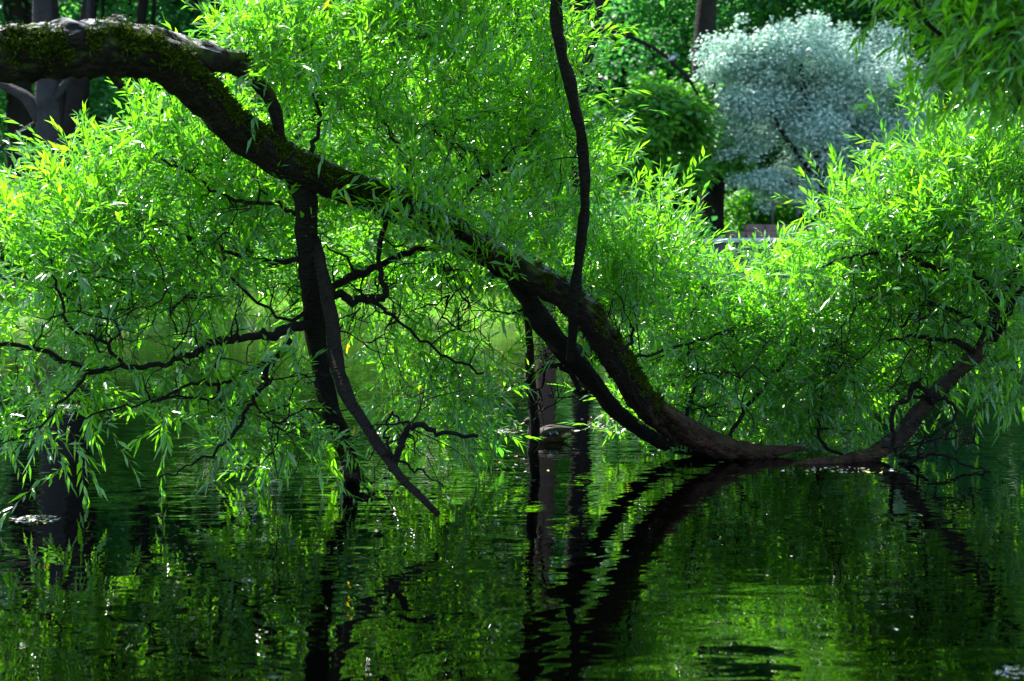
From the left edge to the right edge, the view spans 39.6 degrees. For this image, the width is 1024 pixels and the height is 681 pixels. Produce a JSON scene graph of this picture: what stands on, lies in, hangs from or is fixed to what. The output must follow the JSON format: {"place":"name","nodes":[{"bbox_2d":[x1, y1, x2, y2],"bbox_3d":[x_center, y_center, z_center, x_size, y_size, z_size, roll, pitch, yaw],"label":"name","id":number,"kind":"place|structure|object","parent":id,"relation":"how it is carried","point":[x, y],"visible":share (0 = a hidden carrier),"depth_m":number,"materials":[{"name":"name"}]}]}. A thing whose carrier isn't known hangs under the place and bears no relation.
{"place":"outdoors","nodes":[
{"label":"outdoors","id":0,"kind":"place"},
{"bbox_2d":[0,253,1023,328],"bbox_3d":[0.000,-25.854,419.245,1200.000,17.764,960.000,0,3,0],"label":"ground","id":1,"kind":"structure","parent":0,"point":[38,320],"depth_m":45.47,"materials":[{"name":"green plant"}]},
{"bbox_2d":[0,168,35,275],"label":"shrub","id":2,"kind":"object","parent":1,"relation":"on","point":[13,208],"depth_m":53.34,"materials":[{"name":"green plant"}]},
{"bbox_2d":[3,0,33,209],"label":"slender tree","id":3,"kind":"object","parent":1,"relation":"on","point":[17,111],"visible":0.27,"depth_m":59.21,"materials":[{"name":"brown plant"}]},
{"bbox_2d":[0,223,36,288],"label":"shrub","id":4,"kind":"object","parent":1,"relation":"on","point":[3,260],"visible":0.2,"depth_m":50.76,"materials":[{"name":"green plant"}]},
{"bbox_2d":[0,0,90,307],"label":"grey trunk tree","id":5,"kind":"object","parent":1,"relation":"on","point":[42,106],"visible":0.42,"depth_m":45.48,"materials":[{"name":"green plant"}]},
{"bbox_2d":[0,127,114,188],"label":"shrub","id":6,"kind":"object","parent":1,"relation":"on","point":[3,156],"depth_m":68.68,"materials":[{"name":"green plant"}]},
{"bbox_2d":[0,0,126,126],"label":"woodland tree","id":7,"kind":"object","parent":1,"relation":"on","point":[68,3],"visible":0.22,"depth_m":59.61,"materials":[{"name":"green plant"}]},
{"bbox_2d":[0,0,136,163],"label":"woodland tree","id":8,"kind":"object","parent":1,"relation":"on","point":[4,124],"visible":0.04,"depth_m":74.22,"materials":[{"name":"green plant"}]},
{"bbox_2d":[51,0,94,288],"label":"forked tree","id":9,"kind":"object","parent":1,"relation":"on","point":[71,98],"visible":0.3,"depth_m":48.42,"materials":[{"name":"grey plant"}]},
{"bbox_2d":[1,1,167,127],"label":"woodland tree","id":10,"kind":"object","parent":1,"relation":"on","point":[106,14],"visible":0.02,"depth_m":88.73,"materials":[{"name":"green plant"}]},
{"bbox_2d":[82,0,104,137],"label":"slender tree","id":11,"kind":"object","parent":1,"relation":"on","point":[86,89],"visible":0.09,"depth_m":65.35,"materials":[{"name":"brown plant"}]},
{"bbox_2d":[1,122,218,263],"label":"shrub","id":12,"kind":"object","parent":1,"relation":"on","point":[99,139],"visible":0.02,"depth_m":52.81,"materials":[{"name":"green plant"}]},
{"bbox_2d":[3,0,235,166],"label":"woodland tree","id":13,"kind":"object","parent":1,"relation":"on","point":[101,88],"visible":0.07,"depth_m":70.06,"materials":[{"name":"green plant"}]},
{"bbox_2d":[131,0,155,141],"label":"slender tree","id":14,"kind":"object","parent":1,"relation":"on","point":[142,6],"visible":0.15,"depth_m":65.27,"materials":[{"name":"brown plant"}]},
{"bbox_2d":[173,1,190,105],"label":"slender tree","id":15,"kind":"object","parent":1,"relation":"on","point":[179,15],"visible":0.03,"depth_m":71.20,"materials":[{"name":"brown plant"}]},
{"bbox_2d":[92,139,290,276],"bbox_3d":[-12.907,-4.806,53.821,8.208,6.004,9.578,-2,3,-33],"label":"shrub","id":16,"kind":"object","parent":1,"relation":"on","point":[188,231],"visible":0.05,"depth_m":51.82,"materials":[{"name":"green plant"}]},
{"bbox_2d":[190,0,213,123],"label":"slender tree","id":17,"kind":"object","parent":1,"relation":"on","point":[193,13],"visible":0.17,"depth_m":67.21,"materials":[{"name":"brown plant"}]},
{"bbox_2d":[99,0,326,158],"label":"woodland tree","id":18,"kind":"object","parent":1,"relation":"on","point":[171,16],"visible":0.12,"depth_m":67.61,"materials":[{"name":"green plant"}]},
{"bbox_2d":[121,123,323,266],"bbox_3d":[-11.567,-5.684,56.404,10.947,6.862,9.381,0,3,9],"label":"shrub","id":19,"kind":"object","parent":1,"relation":"on","point":[214,209],"visible":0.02,"depth_m":54.10,"materials":[{"name":"green plant"}]},
{"bbox_2d":[214,0,232,79],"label":"slender tree","id":20,"kind":"object","parent":1,"relation":"on","point":[217,4],"visible":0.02,"depth_m":69.19,"materials":[{"name":"brown plant"}]},
{"bbox_2d":[202,0,427,146],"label":"woodland tree","id":21,"kind":"object","parent":1,"relation":"on","point":[322,105],"depth_m":77.32,"materials":[{"name":"green plant"}]},
{"bbox_2d":[232,123,420,272],"bbox_3d":[-6.803,-5.233,55.649,8.990,6.576,10.491,-1,3,-12],"label":"shrub","id":22,"kind":"object","parent":1,"relation":"on","point":[360,167],"visible":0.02,"depth_m":53.35,"materials":[{"name":"green plant"}]},
{"bbox_2d":[273,136,500,286],"bbox_3d":[-5.227,-4.942,54.871,8.599,6.290,10.034,-1,3,-26],"label":"shrub","id":23,"kind":"object","parent":1,"relation":"on","point":[370,237],"visible":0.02,"depth_m":52.28,"materials":[{"name":"green plant"}]},
{"bbox_2d":[289,0,514,154],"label":"woodland tree","id":24,"kind":"object","parent":1,"relation":"on","point":[419,38],"visible":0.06,"depth_m":64.55,"materials":[{"name":"green plant"}]},
{"bbox_2d":[320,9,553,161],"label":"woodland tree","id":25,"kind":"object","parent":1,"relation":"on","point":[430,110],"visible":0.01,"depth_m":83.00,"materials":[{"name":"green plant"}]},
{"bbox_2d":[401,122,566,275],"bbox_3d":[-1.404,-5.208,55.709,8.990,6.576,10.491,-1,3,-19],"label":"shrub","id":26,"kind":"object","parent":1,"relation":"on","point":[448,268],"visible":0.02,"depth_m":53.90,"materials":[{"name":"green plant"}]},
{"bbox_2d":[367,0,607,144],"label":"woodland tree","id":27,"kind":"object","parent":1,"relation":"on","point":[516,13],"visible":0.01,"depth_m":66.53,"materials":[{"name":"green plant"}]},
{"bbox_2d":[0,0,1023,211],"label":"wood","id":28,"kind":"object","parent":1,"relation":"on","point":[116,108],"depth_m":86.22,"materials":[{"name":"green plant"}]},
{"bbox_2d":[416,131,619,272],"bbox_3d":[0.152,-5.565,57.521,9.381,6.862,10.947,0,3,2],"label":"shrub","id":29,"kind":"object","parent":1,"relation":"on","point":[559,200],"visible":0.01,"depth_m":56.66,"materials":[{"name":"green plant"}]},
{"bbox_2d":[443,194,622,287],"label":"shrub","id":30,"kind":"object","parent":1,"relation":"on","point":[493,277],"visible":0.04,"depth_m":50.92,"materials":[{"name":"green plant"}]},
{"bbox_2d":[534,0,556,320],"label":"brown trunk tree","id":31,"kind":"object","parent":1,"relation":"on","point":[547,215],"visible":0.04,"depth_m":46.05,"materials":[{"name":"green plant"}]},
{"bbox_2d":[502,194,725,295],"bbox_3d":[2.931,-3.400,52.232,9.351,4.824,5.979,1,3,23],"label":"shrub","id":32,"kind":"object","parent":1,"relation":"on","point":[618,204],"visible":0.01,"depth_m":51.47,"materials":[{"name":"green plant"}]},
{"bbox_2d":[570,0,700,296],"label":"leaning tree","id":33,"kind":"object","parent":1,"relation":"on","point":[598,3],"visible":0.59,"depth_m":46.30,"materials":[{"name":"brown plant"}]},
{"bbox_2d":[666,53,677,61],"bbox_3d":[5.146,-9.068,45.620,0.356,0.442,0.204,20,-4,-20],"label":"bird","id":34,"kind":"object","parent":33,"relation":"on","point":[672,57],"visible":1,"depth_m":45.55},
{"bbox_2d":[532,0,741,219],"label":"woodland tree","id":35,"kind":"object","parent":1,"relation":"on","point":[619,19],"visible":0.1,"depth_m":72.66,"materials":[{"name":"green plant"}]},
{"bbox_2d":[593,204,737,315],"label":"shrub","id":36,"kind":"object","parent":1,"relation":"on","point":[702,232],"visible":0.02,"depth_m":47.34,"materials":[{"name":"green plant"}]},
{"bbox_2d":[586,63,759,296],"bbox_3d":[5.384,-5.223,46.679,6.034,7.838,4.350,0,3,0],"label":"lime green tree","id":37,"kind":"object","parent":1,"relation":"on","point":[688,111],"visible":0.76,"depth_m":46.50,"materials":[{"name":"green plant"}]},
{"bbox_2d":[591,5,787,182],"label":"woodland tree","id":38,"kind":"object","parent":1,"relation":"on","point":[656,79],"visible":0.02,"depth_m":76.67,"materials":[{"name":"green plant"}]},
{"bbox_2d":[565,0,821,237],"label":"tree","id":39,"kind":"object","parent":1,"relation":"on","point":[703,16],"visible":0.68,"depth_m":56.10,"materials":[{"name":"green plant"}]},
{"bbox_2d":[651,108,805,224],"bbox_3d":[10.062,-6.919,66.334,9.567,7.718,14.962,0,3,3],"label":"shrub","id":40,"kind":"object","parent":1,"relation":"on","point":[761,157],"visible":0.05,"depth_m":62.70,"materials":[{"name":"green plant"}]},
{"bbox_2d":[638,0,873,173],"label":"woodland tree","id":41,"kind":"object","parent":1,"relation":"on","point":[686,28],"visible":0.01,"depth_m":63.64,"materials":[{"name":"green plant"}]},
{"bbox_2d":[697,237,837,322],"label":"embankment wall","id":42,"kind":"structure","parent":1,"relation":"on","point":[721,245],"depth_m":44.64,"materials":[{"name":"grey concrete"}]},
{"bbox_2d":[726,224,860,250],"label":"stepped wall","id":43,"kind":"structure","parent":42,"relation":"on","point":[750,230],"depth_m":45.80,"materials":[{"name":"grey stone"}]},
{"bbox_2d":[771,199,848,224],"bbox_3d":[9.681,-4.157,46.005,2.589,0.821,0.090,0,3,0],"label":"railing","id":44,"kind":"object","parent":43,"relation":"on","point":[772,214],"visible":0.49,"depth_m":45.98,"materials":[{"name":"brown metal"}]},
{"bbox_2d":[724,184,813,237],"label":"shrub","id":45,"kind":"object","parent":1,"relation":"on","point":[741,219],"visible":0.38,"depth_m":56.73,"materials":[{"name":"green plant"}]},
{"bbox_2d":[687,154,882,230],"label":"shrub","id":46,"kind":"object","parent":1,"relation":"on","point":[735,188],"visible":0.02,"depth_m":61.48,"materials":[{"name":"green plant"}]},
{"bbox_2d":[725,0,895,160],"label":"woodland tree","id":47,"kind":"object","parent":1,"relation":"on","point":[822,18],"depth_m":88.31,"materials":[{"name":"green plant"}]},
{"bbox_2d":[744,165,888,224],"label":"shrub","id":48,"kind":"object","parent":1,"relation":"on","point":[794,217],"visible":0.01,"depth_m":57.35,"materials":[{"name":"green plant"}]},
{"bbox_2d":[688,7,947,221],"bbox_3d":[10.046,-6.366,47.697,9.295,10.052,5.265,0,3,0],"label":"silver tree","id":49,"kind":"object","parent":1,"relation":"on","point":[822,92],"visible":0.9,"depth_m":47.23,"materials":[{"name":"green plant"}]},
{"bbox_2d":[719,0,955,179],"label":"woodland tree","id":50,"kind":"object","parent":1,"relation":"on","point":[836,11],"visible":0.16,"depth_m":57.03,"materials":[{"name":"green plant"}]},
{"bbox_2d":[755,113,937,200],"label":"shrub","id":51,"kind":"object","parent":1,"relation":"on","point":[785,142],"visible":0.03,"depth_m":70.57,"materials":[{"name":"green plant"}]},
{"bbox_2d":[811,0,1009,143],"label":"woodland tree","id":52,"kind":"object","parent":1,"relation":"on","point":[897,98],"depth_m":77.67,"materials":[{"name":"green plant"}]},
{"bbox_2d":[819,0,1008,115],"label":"woodland tree","id":53,"kind":"object","parent":1,"relation":"on","point":[896,9],"visible":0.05,"depth_m":55.38,"materials":[{"name":"green plant"}]},
{"bbox_2d":[842,0,1023,151],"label":"overhanging willow","id":54,"kind":"object","parent":1,"relation":"on","point":[987,36],"visible":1,"depth_m":6.99,"materials":[{"name":"green plant"}]},
{"bbox_2d":[871,198,1022,297],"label":"shrub","id":55,"kind":"object","parent":1,"relation":"on","point":[966,261],"visible":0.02,"depth_m":47.92,"materials":[{"name":"green plant"}]},
{"bbox_2d":[879,158,1021,265],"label":"shrub","id":56,"kind":"object","parent":1,"relation":"on","point":[969,211],"visible":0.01,"depth_m":47.62,"materials":[{"name":"green plant"}]},
{"bbox_2d":[900,1,1023,197],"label":"woodland tree","id":57,"kind":"object","parent":1,"relation":"on","point":[945,96],"visible":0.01,"depth_m":53.31,"materials":[{"name":"green plant"}]},
{"bbox_2d":[975,213,1023,297],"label":"shrub","id":58,"kind":"object","parent":1,"relation":"on","point":[1003,268],"visible":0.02,"depth_m":47.66,"materials":[{"name":"green plant"}]},
{"bbox_2d":[0,325,1023,680],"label":"water","id":59,"kind":"structure","parent":0,"point":[624,559],"depth_m":8.53,"materials":[{"name":"green liquid"}]},
{"bbox_2d":[8,515,59,523],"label":"floating litter","id":60,"kind":"object","parent":59,"relation":"on","point":[19,520],"visible":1,"depth_m":9.78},
{"bbox_2d":[0,0,903,530],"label":"willow tree","id":61,"kind":"object","parent":59,"relation":"in","point":[638,274],"visible":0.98,"depth_m":10.92,"materials":[{"name":"green plant"}]},
{"bbox_2d":[470,454,548,486],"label":"floating litter","id":62,"kind":"object","parent":59,"relation":"on","point":[508,476],"visible":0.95,"depth_m":12.15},
{"bbox_2d":[498,428,522,432],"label":"floating litter","id":63,"kind":"object","parent":59,"relation":"on","point":[501,430],"visible":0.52,"depth_m":15.23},
{"bbox_2d":[143,503,921,654],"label":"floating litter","id":64,"kind":"object","parent":59,"relation":"on","point":[500,564],"visible":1,"depth_m":7.99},
{"bbox_2d":[519,418,579,441],"bbox_3d":[0.383,0.918,14.397,0.618,0.294,0.247,-2,3,-8],"label":"duck","id":65,"kind":"object","parent":59,"relation":"on","point":[555,433],"visible":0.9,"depth_m":14.33},
{"bbox_2d":[581,415,629,433],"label":"floating litter","id":66,"kind":"object","parent":59,"relation":"on","point":[601,424],"visible":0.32,"depth_m":15.74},
{"bbox_2d":[782,466,897,472],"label":"floating litter","id":67,"kind":"object","parent":59,"relation":"on","point":[814,469],"visible":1,"depth_m":12.24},
{"bbox_2d":[709,68,1023,473],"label":"sunken willow","id":68,"kind":"object","parent":59,"relation":"in","point":[918,221],"visible":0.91,"depth_m":13.07,"materials":[{"name":"green plant"}]},
{"bbox_2d":[995,664,1023,678],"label":"floating litter","id":69,"kind":"object","parent":59,"relation":"on","point":[1008,668],"visible":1,"depth_m":6.05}
]}

